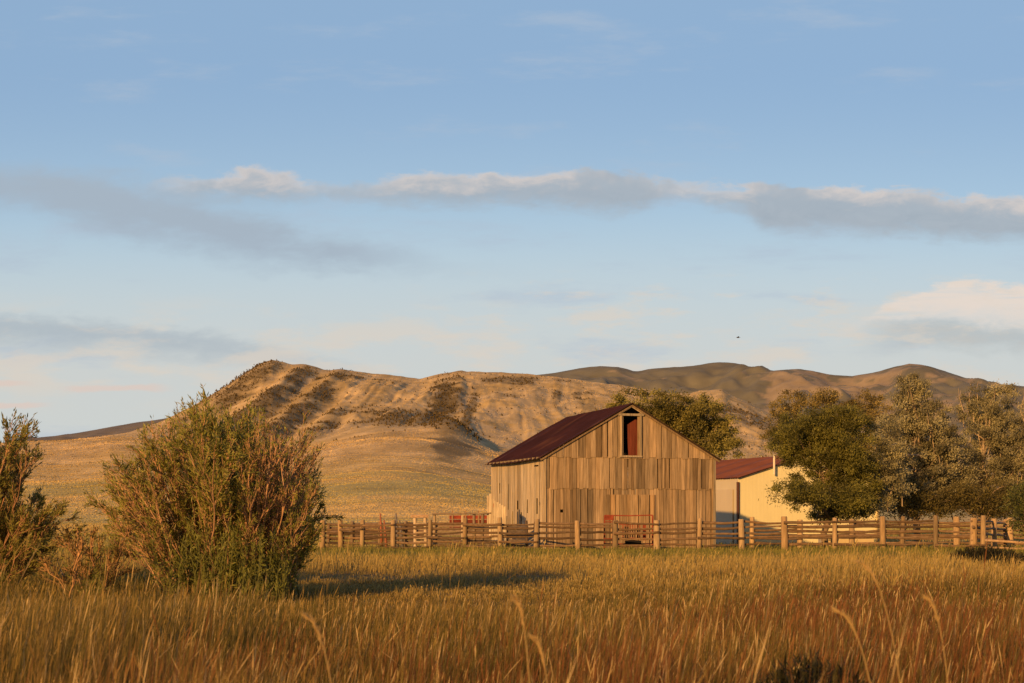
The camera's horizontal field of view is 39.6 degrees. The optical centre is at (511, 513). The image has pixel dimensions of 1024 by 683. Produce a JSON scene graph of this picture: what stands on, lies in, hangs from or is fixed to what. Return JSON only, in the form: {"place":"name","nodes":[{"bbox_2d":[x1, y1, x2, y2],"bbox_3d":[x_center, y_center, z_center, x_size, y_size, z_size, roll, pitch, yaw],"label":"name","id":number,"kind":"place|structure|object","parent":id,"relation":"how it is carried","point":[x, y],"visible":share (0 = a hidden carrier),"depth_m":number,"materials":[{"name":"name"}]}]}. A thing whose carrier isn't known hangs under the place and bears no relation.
{"place":"outdoors","nodes":[
{"label":"outdoors","id":0,"kind":"place"},
{"bbox_2d":[26,418,166,440],"bbox_3d":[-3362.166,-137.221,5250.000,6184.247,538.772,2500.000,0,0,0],"label":"ridge","id":1,"kind":"structure","parent":0,"point":[119,429],"depth_m":4935.90,"materials":[{"name":"soil"}]},
{"bbox_2d":[0,360,1023,522],"bbox_3d":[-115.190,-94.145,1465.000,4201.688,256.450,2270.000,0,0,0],"label":"hills","id":2,"kind":"structure","parent":0,"point":[487,425],"depth_m":1388.60,"materials":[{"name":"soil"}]},
{"bbox_2d":[139,359,1015,471],"bbox_3d":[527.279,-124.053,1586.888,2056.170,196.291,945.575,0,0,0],"label":"hillside scrub","id":3,"kind":"object","parent":2,"relation":"on","point":[438,419],"visible":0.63,"depth_m":1648.57,"materials":[{"name":"plant"}]},
{"bbox_2d":[0,0,1023,441],"label":"sky","id":4,"kind":"structure","parent":0,"point":[194,193],"materials":[{"name":"blue"}]},
{"bbox_2d":[0,522,1023,682],"bbox_3d":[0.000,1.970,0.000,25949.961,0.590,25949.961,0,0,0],"label":"ground","id":5,"kind":"structure","parent":0,"point":[396,578],"depth_m":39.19,"materials":[{"name":"plant"}]},
{"bbox_2d":[0,407,91,595],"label":"willow bush","id":6,"kind":"object","parent":5,"relation":"on","point":[15,526],"visible":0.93,"depth_m":27.99,"materials":[{"name":"green plant"}]},
{"bbox_2d":[37,551,77,584],"bbox_3d":[-9.632,1.145,29.605,1.912,0.743,0.684,0,0,19],"label":"dead branch","id":7,"kind":"object","parent":5,"relation":"on","point":[59,566],"visible":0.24,"depth_m":29.50,"materials":[{"name":"brown wood"}]},
{"bbox_2d":[33,516,140,602],"bbox_3d":[-7.777,0.914,26.740,2.057,1.785,4.361,0,0,-32],"label":"twiggy bush","id":8,"kind":"object","parent":5,"relation":"on","point":[76,568],"visible":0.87,"depth_m":26.36,"materials":[{"name":"brown plant"}]},
{"bbox_2d":[83,384,347,605],"bbox_3d":[-5.799,-0.363,28.001,6.496,4.345,5.173,0,0,35],"label":"willow bush","id":9,"kind":"object","parent":5,"relation":"on","point":[250,510],"visible":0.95,"depth_m":27.07,"materials":[{"name":"green plant"}]},
{"bbox_2d":[301,612,331,682],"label":"grass stalk","id":10,"kind":"object","parent":5,"relation":"on","point":[316,627],"depth_m":5.20,"materials":[{"name":"beige plant"}]},
{"bbox_2d":[326,521,436,546],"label":"plank pen fence","id":11,"kind":"object","parent":5,"relation":"on","point":[378,527],"visible":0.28,"depth_m":86.70,"materials":[{"name":"brown wood"}]},
{"bbox_2d":[380,513,387,545],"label":"rusty stake","id":12,"kind":"object","parent":5,"relation":"on","point":[381,539],"visible":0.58,"depth_m":83.94,"materials":[{"name":"red metal"}]},
{"bbox_2d":[395,513,403,546],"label":"grey stake","id":13,"kind":"object","parent":5,"relation":"on","point":[401,535],"visible":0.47,"depth_m":83.94,"materials":[{"name":"grey wood"}]},
{"bbox_2d":[411,515,428,548],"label":"chute gate","id":14,"kind":"structure","parent":5,"relation":"on","point":[415,517],"depth_m":79.83,"materials":[{"name":"brown wood"}]},
{"bbox_2d":[432,511,486,530],"bbox_3d":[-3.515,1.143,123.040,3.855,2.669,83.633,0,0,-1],"label":"farm wagon","id":15,"kind":"object","parent":5,"relation":"on","point":[478,517],"visible":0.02,"depth_m":81.38,"materials":[{"name":"red wood"}]},
{"bbox_2d":[432,496,528,548],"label":"loading chute","id":16,"kind":"object","parent":5,"relation":"on","point":[485,530],"visible":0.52,"depth_m":76.85,"materials":[{"name":"brown wood"}]},
{"bbox_2d":[489,494,505,540],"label":"plank shield","id":17,"kind":"object","parent":16,"relation":"attached to","point":[495,509],"visible":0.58,"depth_m":76.47,"materials":[{"name":"brown wood"}]},
{"bbox_2d":[0,535,1023,600],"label":"pasture grass","id":18,"kind":"structure","parent":5,"relation":"on","point":[649,559],"depth_m":40.06,"materials":[{"name":"yellow plant"}]},
{"bbox_2d":[509,593,529,682],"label":"grass stalk","id":19,"kind":"object","parent":5,"relation":"on","point":[516,599],"depth_m":5.40,"materials":[{"name":"beige plant"}]},
{"bbox_2d":[23,521,1023,548],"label":"field grass","id":20,"kind":"structure","parent":5,"relation":"on","point":[100,524],"depth_m":134.38,"materials":[{"name":"plant"}]},
{"bbox_2d":[528,634,547,682],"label":"grass stalk","id":21,"kind":"object","parent":5,"relation":"on","point":[539,646],"depth_m":5.00,"materials":[{"name":"beige plant"}]},
{"bbox_2d":[485,403,720,550],"bbox_3d":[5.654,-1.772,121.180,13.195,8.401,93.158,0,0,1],"label":"wooden barn","id":22,"kind":"structure","parent":5,"relation":"on","point":[666,472],"depth_m":76.77,"materials":[{"name":"wood"}]},
{"bbox_2d":[607,495,654,549],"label":"barn door","id":23,"kind":"structure","parent":22,"relation":"in","point":[625,504],"depth_m":76.37,"materials":[{"name":"brown wood"}]},
{"bbox_2d":[627,419,636,455],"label":"loft door","id":24,"kind":"structure","parent":22,"relation":"in","point":[631,427],"depth_m":76.77,"materials":[{"name":"red wood"}]},
{"bbox_2d":[604,515,652,549],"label":"livestock gate","id":25,"kind":"structure","parent":5,"relation":"on","point":[608,517],"depth_m":71.36,"materials":[{"name":"red metal"}]},
{"bbox_2d":[319,515,985,551],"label":"corral fence","id":26,"kind":"object","parent":5,"relation":"on","point":[741,533],"visible":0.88,"depth_m":69.76,"materials":[{"name":"brown wood"}]},
{"bbox_2d":[596,385,745,459],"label":"cottonwood tree","id":27,"kind":"object","parent":5,"relation":"on","point":[691,426],"visible":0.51,"depth_m":125.49,"materials":[{"name":"green plant"}]},
{"bbox_2d":[635,456,878,545],"bbox_3d":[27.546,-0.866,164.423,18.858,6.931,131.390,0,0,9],"label":"metal shed","id":28,"kind":"structure","parent":5,"relation":"on","point":[741,484],"depth_m":101.18,"materials":[{"name":"paint"}]},
{"bbox_2d":[716,489,732,543],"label":"sliding door","id":29,"kind":"structure","parent":28,"relation":"in","point":[724,498],"depth_m":101.53,"materials":[{"name":"paint"}]},
{"bbox_2d":[745,645,880,682],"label":"dark weeds","id":30,"kind":"object","parent":5,"relation":"on","point":[815,672],"visible":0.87,"depth_m":8.76,"materials":[{"name":"green plant"}]},
{"bbox_2d":[758,401,889,546],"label":"willow tree","id":31,"kind":"object","parent":5,"relation":"on","point":[846,461],"visible":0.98,"depth_m":83.16,"materials":[{"name":"green plant"}]},
{"bbox_2d":[758,386,907,508],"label":"cottonwood tree","id":32,"kind":"object","parent":5,"relation":"on","point":[830,398],"visible":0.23,"depth_m":127.43,"materials":[{"name":"green plant"}]},
{"bbox_2d":[818,539,873,547],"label":"water trough","id":33,"kind":"object","parent":5,"relation":"on","point":[847,540],"visible":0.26,"depth_m":85.54,"materials":[{"name":"paint"}]},
{"bbox_2d":[829,606,870,682],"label":"grass stalk","id":34,"kind":"object","parent":5,"relation":"on","point":[836,610],"depth_m":5.60,"materials":[{"name":"beige plant"}]},
{"bbox_2d":[852,558,900,682],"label":"grass stalk","id":35,"kind":"object","parent":5,"relation":"on","point":[868,569],"depth_m":6.21,"materials":[{"name":"beige plant"}]},
{"bbox_2d":[749,516,1023,548],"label":"fence","id":36,"kind":"object","parent":5,"relation":"on","point":[1010,537],"visible":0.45,"depth_m":78.41,"materials":[{"name":"brown wood"}]},
{"bbox_2d":[871,472,961,548],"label":"willow shrub","id":37,"kind":"object","parent":5,"relation":"on","point":[924,501],"visible":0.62,"depth_m":87.56,"materials":[{"name":"green plant"}]},
{"bbox_2d":[861,371,983,547],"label":"silver poplar tree","id":38,"kind":"object","parent":5,"relation":"on","point":[914,423],"visible":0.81,"depth_m":90.93,"materials":[{"name":"green plant"}]},
{"bbox_2d":[920,592,947,682],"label":"grass stalk","id":39,"kind":"object","parent":5,"relation":"on","point":[931,603],"depth_m":6.00,"materials":[{"name":"beige plant"}]},
{"bbox_2d":[932,476,1023,535],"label":"willow shrub","id":40,"kind":"object","parent":5,"relation":"on","point":[967,497],"visible":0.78,"depth_m":88.18,"materials":[{"name":"green plant"}]},
{"bbox_2d":[941,379,1023,545],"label":"silver poplar tree","id":41,"kind":"object","parent":5,"relation":"on","point":[995,438],"visible":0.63,"depth_m":93.39,"materials":[{"name":"green plant"}]},
{"bbox_2d":[946,544,1023,566],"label":"dark weeds","id":42,"kind":"object","parent":5,"relation":"on","point":[979,553],"visible":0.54,"depth_m":46.52,"materials":[{"name":"green plant"}]},
{"bbox_2d":[969,518,1006,547],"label":"return fence","id":43,"kind":"object","parent":5,"relation":"on","point":[993,534],"visible":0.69,"depth_m":70.63,"materials":[{"name":"brown wood"}]},
{"bbox_2d":[985,539,1023,549],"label":"rail fence","id":44,"kind":"object","parent":5,"relation":"on","point":[1004,541],"visible":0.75,"depth_m":65.15,"materials":[{"name":"brown wood"}]},
{"bbox_2d":[996,478,1023,538],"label":"green bush","id":45,"kind":"object","parent":5,"relation":"on","point":[1018,502],"visible":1,"depth_m":63.01,"materials":[{"name":"green plant"}]},
{"bbox_2d":[541,362,1023,439],"bbox_3d":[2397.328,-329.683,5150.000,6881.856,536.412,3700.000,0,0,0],"label":"mountains","id":46,"kind":"structure","parent":0,"point":[758,386],"depth_m":5212.64,"materials":[{"name":"soil"}]}
]}

